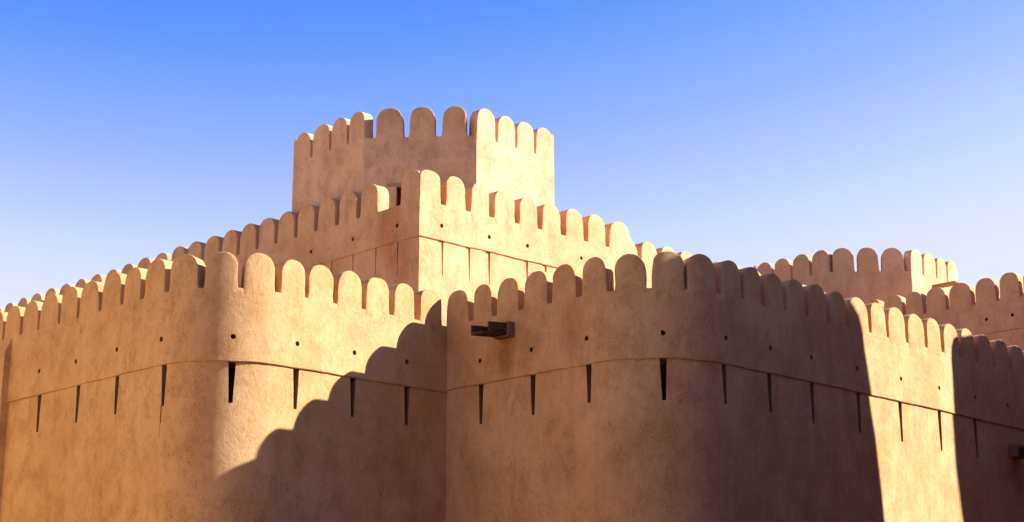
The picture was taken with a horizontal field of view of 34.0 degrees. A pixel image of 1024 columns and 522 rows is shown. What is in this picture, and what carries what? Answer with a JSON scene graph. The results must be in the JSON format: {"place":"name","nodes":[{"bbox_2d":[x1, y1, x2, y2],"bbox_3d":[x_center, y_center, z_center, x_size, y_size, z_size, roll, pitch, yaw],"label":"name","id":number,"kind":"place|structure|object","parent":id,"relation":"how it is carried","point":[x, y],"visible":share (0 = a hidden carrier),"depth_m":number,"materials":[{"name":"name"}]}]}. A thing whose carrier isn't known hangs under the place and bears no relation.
{"place":"outdoors","nodes":[
{"label":"outdoors","id":0,"kind":"place"},
{"bbox_2d":[0,0,1023,307],"label":"sky","id":1,"kind":"structure","parent":0,"point":[746,133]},
{"bbox_2d":[931,281,960,288],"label":"timber canopy","id":2,"kind":"object","parent":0,"point":[946,284],"visible":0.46,"depth_m":66.30,"materials":[{"name":"paint"}]},
{"bbox_3d":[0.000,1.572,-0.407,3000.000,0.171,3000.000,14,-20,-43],"label":"ground","id":3,"kind":"structure","parent":0,"visible":0},
{"bbox_2d":[0,252,447,521],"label":"bastion","id":4,"kind":"object","parent":3,"relation":"on","point":[185,388],"visible":1,"depth_m":43.61,"materials":[{"name":"paint"}]},
{"bbox_2d":[0,170,629,325],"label":"keep wall","id":5,"kind":"structure","parent":3,"relation":"on","point":[445,238],"depth_m":52.70,"materials":[{"name":"paint"}]},
{"bbox_2d":[292,106,553,213],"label":"tower","id":6,"kind":"structure","parent":3,"relation":"on","point":[339,158],"depth_m":53.88,"materials":[{"name":"paint"}]},
{"bbox_2d":[629,238,824,292],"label":"curtain wall","id":7,"kind":"structure","parent":3,"relation":"on","point":[646,252],"depth_m":59.03,"materials":[{"name":"paint"}]},
{"bbox_2d":[446,251,1023,521],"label":"bastion","id":8,"kind":"object","parent":3,"relation":"on","point":[698,388],"visible":1,"depth_m":44.31,"materials":[{"name":"paint"}]},
{"bbox_2d":[753,247,957,303],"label":"tower","id":9,"kind":"structure","parent":3,"relation":"on","point":[906,273],"depth_m":71.25,"materials":[{"name":"paint"}]},
{"bbox_2d":[865,272,1023,350],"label":"curtain wall","id":10,"kind":"structure","parent":3,"relation":"on","point":[991,309],"depth_m":64.13,"materials":[{"name":"paint"}]}
]}

